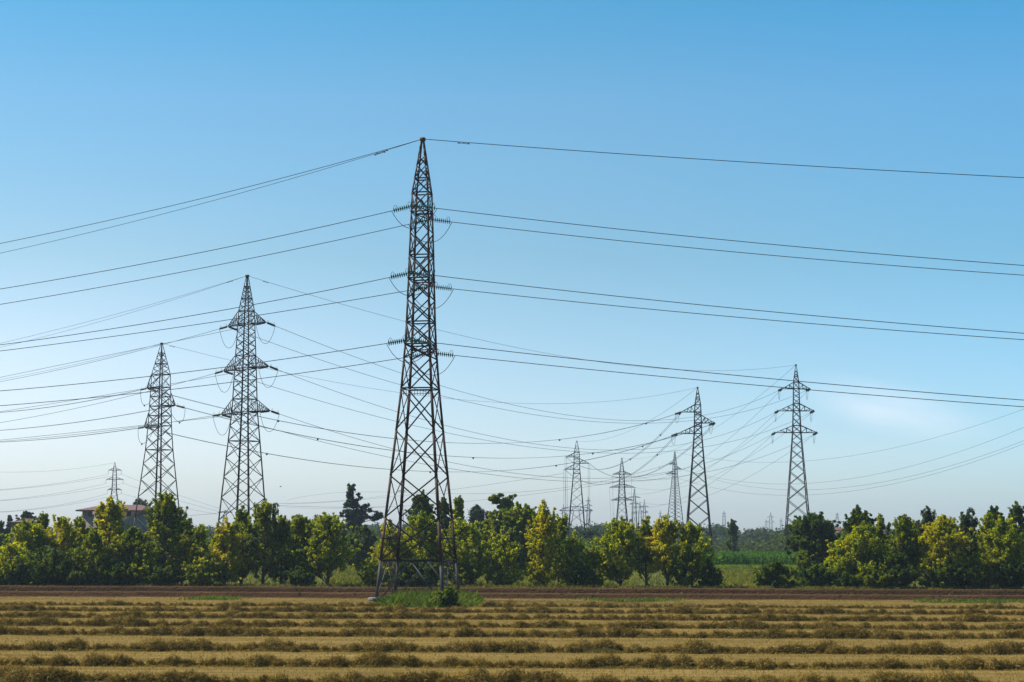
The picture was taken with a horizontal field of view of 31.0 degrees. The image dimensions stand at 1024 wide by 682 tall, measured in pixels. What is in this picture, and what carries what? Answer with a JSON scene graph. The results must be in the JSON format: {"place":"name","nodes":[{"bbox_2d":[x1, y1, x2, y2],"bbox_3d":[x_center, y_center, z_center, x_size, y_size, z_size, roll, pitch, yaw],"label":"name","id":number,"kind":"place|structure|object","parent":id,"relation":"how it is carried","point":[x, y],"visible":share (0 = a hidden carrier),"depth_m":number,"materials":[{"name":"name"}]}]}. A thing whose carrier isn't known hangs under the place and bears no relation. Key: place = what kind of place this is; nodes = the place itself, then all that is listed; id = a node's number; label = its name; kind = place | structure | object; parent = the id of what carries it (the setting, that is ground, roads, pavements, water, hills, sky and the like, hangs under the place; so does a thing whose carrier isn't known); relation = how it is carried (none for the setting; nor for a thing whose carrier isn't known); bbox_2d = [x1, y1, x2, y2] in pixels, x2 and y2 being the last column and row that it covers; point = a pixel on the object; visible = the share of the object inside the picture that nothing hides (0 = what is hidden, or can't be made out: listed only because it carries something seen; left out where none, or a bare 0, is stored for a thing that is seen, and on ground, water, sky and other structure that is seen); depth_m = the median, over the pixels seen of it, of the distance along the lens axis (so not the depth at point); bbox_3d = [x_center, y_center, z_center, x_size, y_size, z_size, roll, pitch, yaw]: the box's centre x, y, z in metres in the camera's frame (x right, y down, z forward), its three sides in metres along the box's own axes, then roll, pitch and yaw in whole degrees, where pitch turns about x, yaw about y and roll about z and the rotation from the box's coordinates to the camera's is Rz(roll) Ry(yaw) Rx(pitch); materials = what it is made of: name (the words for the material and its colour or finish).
{"place":"outdoors","nodes":[
{"label":"outdoors","id":0,"kind":"place"},
{"bbox_2d":[76,505,153,541],"bbox_3d":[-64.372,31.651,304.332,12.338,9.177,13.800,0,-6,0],"label":"house","id":1,"kind":"structure","parent":0,"point":[89,514],"depth_m":298.60,"materials":[{"name":"grey paint"}]},
{"bbox_2d":[369,587,486,607],"bbox_3d":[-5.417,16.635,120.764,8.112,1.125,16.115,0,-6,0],"label":"tall grass","id":2,"kind":"structure","parent":0,"point":[412,599],"depth_m":116.12,"materials":[{"name":"green plant"}]},
{"bbox_2d":[0,596,1023,681],"bbox_3d":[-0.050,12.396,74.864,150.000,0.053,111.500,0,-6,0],"label":"stubble field","id":3,"kind":"structure","parent":0,"point":[312,673],"depth_m":76.05,"materials":[{"name":"brown plant"}]},
{"bbox_2d":[368,137,459,600],"bbox_3d":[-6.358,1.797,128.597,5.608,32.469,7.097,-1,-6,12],"label":"lattice pylon","id":4,"kind":"object","parent":3,"relation":"on","point":[429,353],"visible":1,"depth_m":128.59,"materials":[{"name":"metal"}]},
{"bbox_2d":[425,139,1023,177],"bbox_3d":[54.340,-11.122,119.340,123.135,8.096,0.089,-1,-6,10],"label":"power line","id":5,"kind":"object","parent":4,"relation":"attached to","point":[721,160],"visible":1,"depth_m":126.38,"materials":[{"name":"metal"}]},
{"bbox_2d":[432,342,1020,399],"bbox_3d":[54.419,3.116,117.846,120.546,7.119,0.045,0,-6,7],"label":"power line","id":6,"kind":"object","parent":4,"relation":"attached to","point":[730,374],"visible":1,"depth_m":122.66,"materials":[{"name":"metal"}]},
{"bbox_2d":[435,275,1023,333],"bbox_3d":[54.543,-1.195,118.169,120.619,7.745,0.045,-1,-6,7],"label":"power line","id":7,"kind":"object","parent":4,"relation":"attached to","point":[730,307],"visible":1,"depth_m":123.23,"materials":[{"name":"metal"}]},
{"bbox_2d":[437,208,1023,265],"bbox_3d":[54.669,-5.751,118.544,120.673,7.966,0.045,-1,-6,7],"label":"power line","id":8,"kind":"object","parent":4,"relation":"attached to","point":[733,240],"visible":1,"depth_m":123.81,"materials":[{"name":"metal"}]},
{"bbox_2d":[453,222,1018,274],"bbox_3d":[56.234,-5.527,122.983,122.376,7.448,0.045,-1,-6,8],"label":"power line","id":9,"kind":"object","parent":4,"relation":"attached to","point":[738,252],"visible":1,"depth_m":128.92,"materials":[{"name":"metal"}]},
{"bbox_2d":[455,355,1023,406],"bbox_3d":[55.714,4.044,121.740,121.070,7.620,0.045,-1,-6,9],"label":"power line","id":10,"kind":"object","parent":4,"relation":"attached to","point":[740,383],"visible":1,"depth_m":128.18,"materials":[{"name":"metal"}]},
{"bbox_2d":[456,289,1023,339],"bbox_3d":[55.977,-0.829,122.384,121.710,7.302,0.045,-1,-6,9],"label":"power line","id":11,"kind":"object","parent":4,"relation":"attached to","point":[740,317],"visible":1,"depth_m":128.51,"materials":[{"name":"metal"}]},
{"bbox_2d":[434,583,458,607],"bbox_3d":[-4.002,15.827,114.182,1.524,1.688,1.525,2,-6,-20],"label":"shrub","id":12,"kind":"object","parent":3,"relation":"on","point":[448,596],"visible":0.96,"depth_m":113.88,"materials":[{"name":"green plant"}]},
{"bbox_2d":[0,636,1023,655],"bbox_3d":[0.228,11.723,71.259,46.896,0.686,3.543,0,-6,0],"label":"hay windrow","id":13,"kind":"object","parent":3,"relation":"on","point":[588,647],"visible":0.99,"depth_m":70.90,"materials":[{"name":"plant"}]},
{"bbox_2d":[0,650,1023,671],"bbox_3d":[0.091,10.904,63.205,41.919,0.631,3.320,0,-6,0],"label":"hay windrow","id":14,"kind":"object","parent":3,"relation":"on","point":[382,660],"visible":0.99,"depth_m":62.84,"materials":[{"name":"plant"}]},
{"bbox_2d":[0,622,1023,639],"bbox_3d":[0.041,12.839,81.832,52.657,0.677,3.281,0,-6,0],"label":"hay windrow","id":15,"kind":"object","parent":3,"relation":"on","point":[774,632],"visible":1,"depth_m":81.49,"materials":[{"name":"brown plant"}]},
{"bbox_2d":[0,661,1023,681],"bbox_3d":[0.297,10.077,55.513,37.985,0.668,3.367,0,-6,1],"label":"hay windrow","id":16,"kind":"object","parent":3,"relation":"on","point":[11,674],"visible":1,"depth_m":55.33,"materials":[{"name":"plant"}]},
{"bbox_2d":[0,614,1023,629],"bbox_3d":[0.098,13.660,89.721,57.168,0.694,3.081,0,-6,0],"label":"hay windrow","id":17,"kind":"object","parent":3,"relation":"on","point":[648,623],"visible":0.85,"depth_m":89.50,"materials":[{"name":"plant"}]},
{"bbox_2d":[0,607,1023,622],"bbox_3d":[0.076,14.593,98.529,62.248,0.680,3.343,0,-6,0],"label":"hay windrow","id":18,"kind":"object","parent":3,"relation":"on","point":[414,615],"visible":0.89,"depth_m":98.24,"materials":[{"name":"plant"}]},
{"bbox_2d":[0,602,1023,614],"bbox_3d":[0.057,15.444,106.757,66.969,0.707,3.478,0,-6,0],"label":"hay windrow","id":19,"kind":"object","parent":3,"relation":"on","point":[675,609],"visible":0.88,"depth_m":106.56,"materials":[{"name":"brown plant"}]},
{"bbox_2d":[0,598,1023,608],"bbox_3d":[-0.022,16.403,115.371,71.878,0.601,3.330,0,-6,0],"label":"hay windrow","id":20,"kind":"object","parent":3,"relation":"on","point":[508,603],"visible":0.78,"depth_m":115.22,"materials":[{"name":"brown plant"}]},
{"bbox_2d":[164,595,1023,603],"bbox_3d":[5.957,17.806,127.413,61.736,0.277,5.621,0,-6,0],"label":"field weeds","id":21,"kind":"object","parent":3,"relation":"on","point":[661,599],"visible":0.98,"depth_m":126.37,"materials":[{"name":"green plant"}]},
{"bbox_2d":[0,585,1023,599],"bbox_3d":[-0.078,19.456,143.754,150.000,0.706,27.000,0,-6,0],"label":"ploughed strip","id":22,"kind":"object","parent":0,"point":[330,592],"visible":0.9,"depth_m":139.93,"materials":[{"name":"soil"}]},
{"bbox_2d":[0,582,1023,588],"bbox_3d":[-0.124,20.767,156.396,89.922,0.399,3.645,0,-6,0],"label":"verge grass","id":23,"kind":"structure","parent":22,"relation":"on","point":[566,586],"depth_m":156.21,"materials":[{"name":"plant"}]},
{"bbox_2d":[0,0,1023,533],"label":"sky","id":24,"kind":"structure","parent":0,"point":[110,109],"materials":[{"name":"blue"}]},
{"bbox_2d":[30,564,1023,587],"bbox_3d":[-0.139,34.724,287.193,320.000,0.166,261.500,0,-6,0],"label":"meadow","id":25,"kind":"structure","parent":0,"point":[634,575],"depth_m":178.05,"materials":[{"name":"green plant"}]},
{"bbox_2d":[0,518,58,564],"bbox_3d":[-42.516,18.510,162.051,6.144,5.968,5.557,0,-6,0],"label":"broadleaf tree","id":26,"kind":"object","parent":25,"relation":"on","point":[31,536],"visible":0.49,"depth_m":161.39,"materials":[{"name":"green plant"}]},
{"bbox_2d":[20,546,75,584],"bbox_3d":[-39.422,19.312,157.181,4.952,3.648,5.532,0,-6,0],"label":"broadleaf tree","id":27,"kind":"object","parent":25,"relation":"on","point":[50,559],"visible":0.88,"depth_m":156.10,"materials":[{"name":"green plant"}]},
{"bbox_2d":[44,513,82,562],"bbox_3d":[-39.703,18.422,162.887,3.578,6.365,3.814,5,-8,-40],"label":"broadleaf tree","id":28,"kind":"object","parent":25,"relation":"on","point":[63,528],"visible":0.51,"depth_m":162.67,"materials":[{"name":"green plant"}]},
{"bbox_2d":[62,526,116,583],"bbox_3d":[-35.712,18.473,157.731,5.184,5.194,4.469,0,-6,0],"label":"broadleaf tree","id":29,"kind":"object","parent":25,"relation":"on","point":[92,542],"visible":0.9,"depth_m":156.86,"materials":[{"name":"green plant"}]},
{"bbox_2d":[82,495,130,561],"bbox_3d":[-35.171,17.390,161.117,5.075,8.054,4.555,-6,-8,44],"label":"broadleaf tree","id":30,"kind":"object","parent":25,"relation":"on","point":[108,520],"visible":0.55,"depth_m":160.74,"materials":[{"name":"green plant"}]},
{"bbox_2d":[110,526,151,578],"bbox_3d":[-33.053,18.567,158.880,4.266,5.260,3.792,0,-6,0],"label":"broadleaf tree","id":31,"kind":"object","parent":25,"relation":"on","point":[125,550],"visible":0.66,"depth_m":158.21,"materials":[{"name":"green plant"}]},
{"bbox_2d":[129,543,159,583],"bbox_3d":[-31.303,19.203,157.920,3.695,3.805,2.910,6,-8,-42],"label":"broadleaf tree","id":32,"kind":"object","parent":25,"relation":"on","point":[148,561],"visible":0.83,"depth_m":157.38,"materials":[{"name":"green plant"}]},
{"bbox_2d":[133,343,184,540],"bbox_3d":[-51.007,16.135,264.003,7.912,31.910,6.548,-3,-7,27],"label":"lattice pylon","id":33,"kind":"object","parent":25,"relation":"on","point":[158,416],"visible":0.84,"depth_m":264.08,"materials":[{"name":"metal"}]},
{"bbox_2d":[135,491,193,572],"bbox_3d":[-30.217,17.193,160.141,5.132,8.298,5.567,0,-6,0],"label":"broadleaf tree","id":34,"kind":"object","parent":25,"relation":"on","point":[164,517],"visible":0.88,"depth_m":159.59,"materials":[{"name":"green plant"}]},
{"bbox_2d":[182,524,214,571],"bbox_3d":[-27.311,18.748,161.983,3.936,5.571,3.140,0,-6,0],"label":"broadleaf tree","id":35,"kind":"object","parent":25,"relation":"on","point":[200,535],"visible":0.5,"depth_m":161.60,"materials":[{"name":"green plant"}]},
{"bbox_2d":[206,516,242,584],"bbox_3d":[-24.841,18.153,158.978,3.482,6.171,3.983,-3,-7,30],"label":"broadleaf tree","id":36,"kind":"object","parent":25,"relation":"on","point":[224,537],"visible":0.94,"depth_m":158.56,"materials":[{"name":"green plant"}]},
{"bbox_2d":[225,504,258,583],"bbox_3d":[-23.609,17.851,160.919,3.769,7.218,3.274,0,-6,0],"label":"broadleaf tree","id":37,"kind":"object","parent":25,"relation":"on","point":[241,521],"visible":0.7,"depth_m":160.50,"materials":[{"name":"green plant"}]},
{"bbox_2d":[213,275,278,574],"bbox_3d":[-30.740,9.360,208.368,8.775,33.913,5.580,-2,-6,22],"label":"lattice pylon","id":38,"kind":"object","parent":25,"relation":"on","point":[243,356],"visible":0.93,"depth_m":208.50,"materials":[{"name":"metal"}]},
{"bbox_2d":[238,498,286,583],"bbox_3d":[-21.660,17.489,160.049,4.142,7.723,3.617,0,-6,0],"label":"broadleaf tree","id":39,"kind":"object","parent":25,"relation":"on","point":[264,521],"visible":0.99,"depth_m":159.58,"materials":[{"name":"green plant"}]},
{"bbox_2d":[262,514,300,583],"bbox_3d":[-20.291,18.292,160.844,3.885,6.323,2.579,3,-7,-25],"label":"broadleaf tree","id":40,"kind":"object","parent":25,"relation":"on","point":[281,576],"visible":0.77,"depth_m":160.68,"materials":[{"name":"green plant"}]},
{"bbox_2d":[282,565,316,584],"bbox_3d":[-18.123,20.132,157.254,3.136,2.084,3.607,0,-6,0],"label":"shrub","id":41,"kind":"object","parent":25,"relation":"on","point":[299,575],"visible":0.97,"depth_m":156.81,"materials":[{"name":"green plant"}]},
{"bbox_2d":[277,513,325,577],"bbox_3d":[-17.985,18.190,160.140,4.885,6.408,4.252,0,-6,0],"label":"broadleaf tree","id":42,"kind":"object","parent":25,"relation":"on","point":[297,533],"visible":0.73,"depth_m":159.47,"materials":[{"name":"green plant"}]},
{"bbox_2d":[292,512,362,584],"bbox_3d":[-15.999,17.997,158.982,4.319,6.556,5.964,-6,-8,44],"label":"broadleaf tree","id":43,"kind":"object","parent":25,"relation":"on","point":[328,530],"visible":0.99,"depth_m":158.30,"materials":[{"name":"green plant"}]},
{"bbox_2d":[337,524,379,566],"bbox_3d":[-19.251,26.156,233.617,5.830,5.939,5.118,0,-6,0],"label":"broadleaf tree","id":44,"kind":"object","parent":25,"relation":"on","point":[365,532],"visible":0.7,"depth_m":232.56,"materials":[{"name":"green plant"}]},
{"bbox_2d":[339,483,383,531],"bbox_3d":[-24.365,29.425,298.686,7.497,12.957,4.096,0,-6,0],"label":"cedar tree","id":45,"kind":"object","parent":25,"relation":"on","point":[358,515],"visible":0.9,"depth_m":298.35,"materials":[{"name":"green plant"}]},
{"bbox_2d":[352,555,394,585],"bbox_3d":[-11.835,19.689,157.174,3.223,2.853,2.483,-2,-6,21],"label":"broadleaf tree","id":46,"kind":"object","parent":25,"relation":"on","point":[368,568],"visible":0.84,"depth_m":156.87,"materials":[{"name":"green plant"}]},
{"bbox_2d":[367,519,416,583],"bbox_3d":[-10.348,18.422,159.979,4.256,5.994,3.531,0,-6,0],"label":"broadleaf tree","id":47,"kind":"object","parent":25,"relation":"on","point":[386,541],"visible":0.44,"depth_m":159.55,"materials":[{"name":"green plant"}]},
{"bbox_2d":[389,509,448,580],"bbox_3d":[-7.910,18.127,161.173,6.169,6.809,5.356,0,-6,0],"label":"broadleaf tree","id":48,"kind":"object","parent":25,"relation":"on","point":[422,520],"visible":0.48,"depth_m":160.36,"materials":[{"name":"green plant"}]},
{"bbox_2d":[403,489,435,549],"bbox_3d":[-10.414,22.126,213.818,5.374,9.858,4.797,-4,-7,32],"label":"broadleaf tree","id":49,"kind":"object","parent":25,"relation":"on","point":[416,509],"visible":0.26,"depth_m":213.63,"materials":[{"name":"green plant"}]},
{"bbox_2d":[55,530,801,552],"bbox_3d":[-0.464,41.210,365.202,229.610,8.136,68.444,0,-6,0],"label":"scrub thicket","id":50,"kind":"object","parent":25,"relation":"on","point":[754,546],"visible":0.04,"depth_m":348.41,"materials":[{"name":"plant"}]},
{"bbox_2d":[444,557,480,585],"bbox_3d":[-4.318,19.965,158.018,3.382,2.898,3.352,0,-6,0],"label":"shrub","id":51,"kind":"object","parent":25,"relation":"on","point":[464,570],"visible":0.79,"depth_m":157.74,"materials":[{"name":"green plant"}]},
{"bbox_2d":[435,516,495,582],"bbox_3d":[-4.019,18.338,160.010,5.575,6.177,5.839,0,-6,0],"label":"broadleaf tree","id":52,"kind":"object","parent":25,"relation":"on","point":[472,536],"visible":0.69,"depth_m":159.42,"materials":[{"name":"green plant"}]},
{"bbox_2d":[488,493,516,509],"bbox_3d":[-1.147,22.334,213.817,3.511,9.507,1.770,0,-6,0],"label":"broadleaf tree","id":53,"kind":"object","parent":25,"relation":"on","point":[506,502],"visible":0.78,"depth_m":214.01,"materials":[{"name":"green plant"}]},
{"bbox_2d":[479,535,527,585],"bbox_3d":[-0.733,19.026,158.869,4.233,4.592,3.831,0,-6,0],"label":"broadleaf tree","id":54,"kind":"object","parent":25,"relation":"on","point":[505,551],"visible":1,"depth_m":158.40,"materials":[{"name":"green plant"}]},
{"bbox_2d":[479,501,558,572],"bbox_3d":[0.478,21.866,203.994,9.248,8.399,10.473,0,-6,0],"label":"broadleaf tree","id":55,"kind":"object","parent":25,"relation":"on","point":[512,523],"visible":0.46,"depth_m":202.53,"materials":[{"name":"green plant"}]},
{"bbox_2d":[524,499,561,586],"bbox_3d":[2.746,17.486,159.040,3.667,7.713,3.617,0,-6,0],"label":"broadleaf tree","id":56,"kind":"object","parent":25,"relation":"on","point":[537,537],"visible":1,"depth_m":158.67,"materials":[{"name":"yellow plant"}]},
{"bbox_2d":[544,513,571,583],"bbox_3d":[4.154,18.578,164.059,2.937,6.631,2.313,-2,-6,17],"label":"broadleaf tree","id":57,"kind":"object","parent":25,"relation":"on","point":[562,523],"visible":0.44,"depth_m":163.91,"materials":[{"name":"green plant"}]},
{"bbox_2d":[553,529,600,585],"bbox_3d":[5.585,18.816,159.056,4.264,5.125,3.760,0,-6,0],"label":"broadleaf tree","id":58,"kind":"object","parent":25,"relation":"on","point":[575,547],"visible":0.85,"depth_m":158.40,"materials":[{"name":"green plant"}]},
{"bbox_2d":[584,545,606,585],"bbox_3d":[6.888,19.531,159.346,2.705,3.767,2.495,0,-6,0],"label":"broadleaf tree","id":59,"kind":"object","parent":25,"relation":"on","point":[597,579],"visible":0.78,"depth_m":159.03,"materials":[{"name":"green plant"}]},
{"bbox_2d":[590,514,650,585],"bbox_3d":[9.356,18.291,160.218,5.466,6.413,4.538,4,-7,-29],"label":"broadleaf tree","id":60,"kind":"object","parent":25,"relation":"on","point":[619,535],"visible":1,"depth_m":159.32,"materials":[{"name":"green plant"}]},
{"bbox_2d":[631,515,657,585],"bbox_3d":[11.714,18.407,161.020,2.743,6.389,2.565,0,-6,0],"label":"broadleaf tree","id":61,"kind":"object","parent":25,"relation":"on","point":[646,527],"visible":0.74,"depth_m":160.67,"materials":[{"name":"green plant"}]},
{"bbox_2d":[641,513,693,585],"bbox_3d":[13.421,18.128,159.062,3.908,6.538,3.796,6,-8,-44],"label":"broadleaf tree","id":62,"kind":"object","parent":25,"relation":"on","point":[662,533],"visible":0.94,"depth_m":158.68,"materials":[{"name":"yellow plant"}]},
{"bbox_2d":[665,545,701,585],"bbox_3d":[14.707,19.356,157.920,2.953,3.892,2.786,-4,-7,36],"label":"broadleaf tree","id":63,"kind":"object","parent":25,"relation":"on","point":[679,566],"visible":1,"depth_m":157.39,"materials":[{"name":"green plant"}]},
{"bbox_2d":[666,521,715,585],"bbox_3d":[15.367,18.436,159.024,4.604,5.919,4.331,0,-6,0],"label":"broadleaf tree","id":64,"kind":"object","parent":25,"relation":"on","point":[692,533],"visible":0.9,"depth_m":158.39,"materials":[{"name":"green plant"}]},
{"bbox_2d":[671,387,714,544],"bbox_3d":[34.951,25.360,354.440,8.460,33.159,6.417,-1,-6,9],"label":"lattice pylon","id":65,"kind":"object","parent":25,"relation":"on","point":[694,411],"visible":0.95,"depth_m":354.74,"materials":[{"name":"metal"}]},
{"bbox_2d":[697,560,723,585],"bbox_3d":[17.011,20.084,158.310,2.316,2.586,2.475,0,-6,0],"label":"shrub","id":66,"kind":"object","parent":25,"relation":"on","point":[713,577],"visible":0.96,"depth_m":157.82,"materials":[{"name":"green plant"}]},
{"bbox_2d":[725,519,738,551],"bbox_3d":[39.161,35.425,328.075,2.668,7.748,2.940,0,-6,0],"label":"broadleaf tree","id":67,"kind":"object","parent":25,"relation":"on","point":[733,529],"visible":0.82,"depth_m":327.83,"materials":[{"name":"green plant"}]},
{"bbox_2d":[704,549,819,565],"bbox_3d":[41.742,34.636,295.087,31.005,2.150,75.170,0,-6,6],"label":"corn crop","id":68,"kind":"object","parent":25,"relation":"on","point":[757,557],"visible":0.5,"depth_m":261.43,"materials":[{"name":"green plant"}]},
{"bbox_2d":[748,560,797,586],"bbox_3d":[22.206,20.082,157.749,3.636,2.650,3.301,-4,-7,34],"label":"shrub","id":69,"kind":"object","parent":25,"relation":"on","point":[775,573],"visible":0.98,"depth_m":157.32,"materials":[{"name":"green plant"}]},
{"bbox_2d":[771,364,817,550],"bbox_3d":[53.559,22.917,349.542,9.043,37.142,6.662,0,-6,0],"label":"lattice pylon","id":70,"kind":"object","parent":25,"relation":"on","point":[791,458],"visible":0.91,"depth_m":350.00,"materials":[{"name":"metal"}]},
{"bbox_2d":[790,549,813,576],"bbox_3d":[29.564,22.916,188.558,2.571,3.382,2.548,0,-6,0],"label":"shrub","id":71,"kind":"object","parent":25,"relation":"on","point":[802,557],"visible":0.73,"depth_m":188.33,"materials":[{"name":"green plant"}]},
{"bbox_2d":[779,511,842,573],"bbox_3d":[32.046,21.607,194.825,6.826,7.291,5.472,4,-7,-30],"label":"broadleaf tree","id":72,"kind":"object","parent":25,"relation":"on","point":[818,533],"visible":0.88,"depth_m":193.75,"materials":[{"name":"green plant"}]},
{"bbox_2d":[794,561,839,586],"bbox_3d":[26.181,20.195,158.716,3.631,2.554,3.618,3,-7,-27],"label":"shrub","id":73,"kind":"object","parent":25,"relation":"on","point":[822,575],"visible":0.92,"depth_m":157.96,"materials":[{"name":"green plant"}]},
{"bbox_2d":[823,542,858,586],"bbox_3d":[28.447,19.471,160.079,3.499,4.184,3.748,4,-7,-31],"label":"broadleaf tree","id":74,"kind":"object","parent":25,"relation":"on","point":[833,557],"visible":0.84,"depth_m":159.36,"materials":[{"name":"green plant"}]},
{"bbox_2d":[840,504,877,558],"bbox_3d":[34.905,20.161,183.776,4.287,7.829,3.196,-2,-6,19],"label":"broadleaf tree","id":75,"kind":"object","parent":25,"relation":"on","point":[857,517],"visible":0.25,"depth_m":183.71,"materials":[{"name":"green plant"}]},
{"bbox_2d":[825,520,895,575],"bbox_3d":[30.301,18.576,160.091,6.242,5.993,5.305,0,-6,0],"label":"broadleaf tree","id":76,"kind":"object","parent":25,"relation":"on","point":[862,538],"visible":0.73,"depth_m":159.09,"materials":[{"name":"green plant"}]},
{"bbox_2d":[854,560,893,587],"bbox_3d":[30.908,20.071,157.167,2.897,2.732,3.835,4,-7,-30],"label":"shrub","id":77,"kind":"object","parent":25,"relation":"on","point":[870,573],"visible":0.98,"depth_m":156.73,"materials":[{"name":"green plant"}]},
{"bbox_2d":[864,547,921,586],"bbox_3d":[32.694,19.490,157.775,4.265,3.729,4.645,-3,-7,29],"label":"tree","id":78,"kind":"object","parent":25,"relation":"on","point":[893,562],"visible":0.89,"depth_m":157.24,"materials":[{"name":"green plant"}]},
{"bbox_2d":[889,514,925,585],"bbox_3d":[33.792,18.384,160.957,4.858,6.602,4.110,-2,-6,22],"label":"broadleaf tree","id":79,"kind":"object","parent":25,"relation":"on","point":[905,530],"visible":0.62,"depth_m":160.36,"materials":[{"name":"green plant"}]},
{"bbox_2d":[917,505,936,575],"bbox_3d":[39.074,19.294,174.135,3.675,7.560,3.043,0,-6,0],"label":"broadleaf tree","id":80,"kind":"object","parent":25,"relation":"on","point":[927,516],"visible":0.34,"depth_m":173.91,"materials":[{"name":"green plant"}]},
{"bbox_2d":[913,513,973,578],"bbox_3d":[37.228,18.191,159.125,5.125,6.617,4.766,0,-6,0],"label":"broadleaf tree","id":81,"kind":"object","parent":25,"relation":"on","point":[942,528],"visible":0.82,"depth_m":158.42,"materials":[{"name":"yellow plant"}]},
{"bbox_2d":[917,560,973,587],"bbox_3d":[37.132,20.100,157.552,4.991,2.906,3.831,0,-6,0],"label":"shrub","id":82,"kind":"object","parent":25,"relation":"on","point":[943,578],"visible":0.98,"depth_m":156.80,"materials":[{"name":"green plant"}]},
{"bbox_2d":[956,507,980,567],"bbox_3d":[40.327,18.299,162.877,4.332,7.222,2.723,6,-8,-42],"label":"broadleaf tree","id":83,"kind":"object","parent":25,"relation":"on","point":[967,520],"visible":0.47,"depth_m":162.70,"materials":[{"name":"green plant"}]},
{"bbox_2d":[957,545,1001,587],"bbox_3d":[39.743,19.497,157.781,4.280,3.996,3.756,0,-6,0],"label":"broadleaf tree","id":84,"kind":"object","parent":25,"relation":"on","point":[980,577],"visible":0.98,"depth_m":157.10,"materials":[{"name":"green plant"}]},
{"bbox_2d":[973,512,995,586],"bbox_3d":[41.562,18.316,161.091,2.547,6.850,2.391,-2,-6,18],"label":"broadleaf tree","id":85,"kind":"object","parent":25,"relation":"on","point":[988,522],"visible":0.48,"depth_m":160.96,"materials":[{"name":"green plant"}]},
{"bbox_2d":[980,515,1023,586],"bbox_3d":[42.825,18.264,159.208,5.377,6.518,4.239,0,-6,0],"label":"broadleaf tree","id":86,"kind":"object","parent":25,"relation":"on","point":[1010,543],"visible":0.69,"depth_m":158.27,"materials":[{"name":"green plant"}]},
{"bbox_2d":[1003,500,1023,566],"bbox_3d":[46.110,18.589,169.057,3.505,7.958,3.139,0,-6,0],"label":"broadleaf tree","id":87,"kind":"object","parent":25,"relation":"on","point":[1016,511],"visible":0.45,"depth_m":168.98,"materials":[{"name":"green plant"}]},
{"label":"ground","id":88,"kind":"structure","parent":0,"visible":0},
{"bbox_2d":[0,562,30,585],"bbox_3d":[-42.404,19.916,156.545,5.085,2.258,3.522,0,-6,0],"label":"shrub","id":89,"kind":"object","parent":88,"relation":"on","point":[15,578],"visible":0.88,"depth_m":155.76,"materials":[{"name":"green plant"}]},
{"bbox_2d":[0,542,37,582],"bbox_3d":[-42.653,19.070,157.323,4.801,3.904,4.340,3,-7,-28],"label":"broadleaf tree","id":90,"kind":"object","parent":88,"relation":"on","point":[18,553],"visible":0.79,"depth_m":156.97,"materials":[{"name":"green plant"}]},
{"bbox_2d":[44,562,96,585],"bbox_3d":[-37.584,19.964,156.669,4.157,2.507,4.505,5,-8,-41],"label":"shrub","id":91,"kind":"object","parent":88,"relation":"on","point":[66,574],"visible":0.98,"depth_m":155.73,"materials":[{"name":"green plant"}]},
{"bbox_2d":[88,559,145,585],"bbox_3d":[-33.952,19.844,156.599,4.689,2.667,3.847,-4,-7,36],"label":"shrub","id":92,"kind":"object","parent":88,"relation":"on","point":[119,574],"visible":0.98,"depth_m":155.80,"materials":[{"name":"green plant"}]},
{"bbox_2d":[139,562,185,585],"bbox_3d":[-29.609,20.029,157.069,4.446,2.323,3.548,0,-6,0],"label":"shrub","id":93,"kind":"object","parent":88,"relation":"on","point":[164,574],"visible":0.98,"depth_m":156.28,"materials":[{"name":"green plant"}]},
{"bbox_2d":[178,556,223,585],"bbox_3d":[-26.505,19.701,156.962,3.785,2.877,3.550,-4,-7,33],"label":"shrub","id":94,"kind":"object","parent":88,"relation":"on","point":[203,570],"visible":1,"depth_m":156.33,"materials":[{"name":"green plant"}]},
{"bbox_2d":[386,555,446,586],"bbox_3d":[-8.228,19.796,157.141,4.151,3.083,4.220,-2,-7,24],"label":"shrub","id":95,"kind":"object","parent":88,"relation":"on","point":[404,575],"visible":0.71,"depth_m":156.38,"materials":[{"name":"green plant"}]},
{"bbox_2d":[51,521,1022,549],"bbox_3d":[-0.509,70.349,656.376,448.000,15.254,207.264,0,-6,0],"label":"distant woodland","id":96,"kind":"object","parent":88,"relation":"on","point":[719,532],"visible":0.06,"depth_m":580.88,"materials":[{"name":"green plant"}]},
{"bbox_2d":[564,441,587,535],"bbox_3d":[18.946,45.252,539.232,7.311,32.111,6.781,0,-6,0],"label":"lattice pylon","id":97,"kind":"object","parent":88,"relation":"on","point":[573,469],"visible":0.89,"depth_m":539.40,"materials":[{"name":"grey metal"}]},
{"bbox_2d":[563,560,595,585],"bbox_3d":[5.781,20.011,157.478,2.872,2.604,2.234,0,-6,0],"label":"shrub","id":98,"kind":"object","parent":88,"relation":"on","point":[580,571],"visible":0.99,"depth_m":157.08,"materials":[{"name":"green plant"}]},
{"bbox_2d":[609,458,634,522],"bbox_3d":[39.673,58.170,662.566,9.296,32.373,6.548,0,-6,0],"label":"lattice pylon","id":99,"kind":"object","parent":88,"relation":"on","point":[619,490],"visible":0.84,"depth_m":662.87,"materials":[{"name":"grey metal"}]},
{"bbox_2d":[832,571,860,586],"bbox_3d":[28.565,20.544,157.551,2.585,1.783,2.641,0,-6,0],"label":"shrub","id":100,"kind":"object","parent":88,"relation":"on","point":[844,579],"visible":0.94,"depth_m":156.96,"materials":[{"name":"green plant"}]},
{"bbox_2d":[993,559,1023,587],"bbox_3d":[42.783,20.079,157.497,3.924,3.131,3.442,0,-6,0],"label":"shrub","id":101,"kind":"object","parent":88,"relation":"on","point":[1015,578],"visible":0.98,"depth_m":156.78,"materials":[{"name":"green plant"}]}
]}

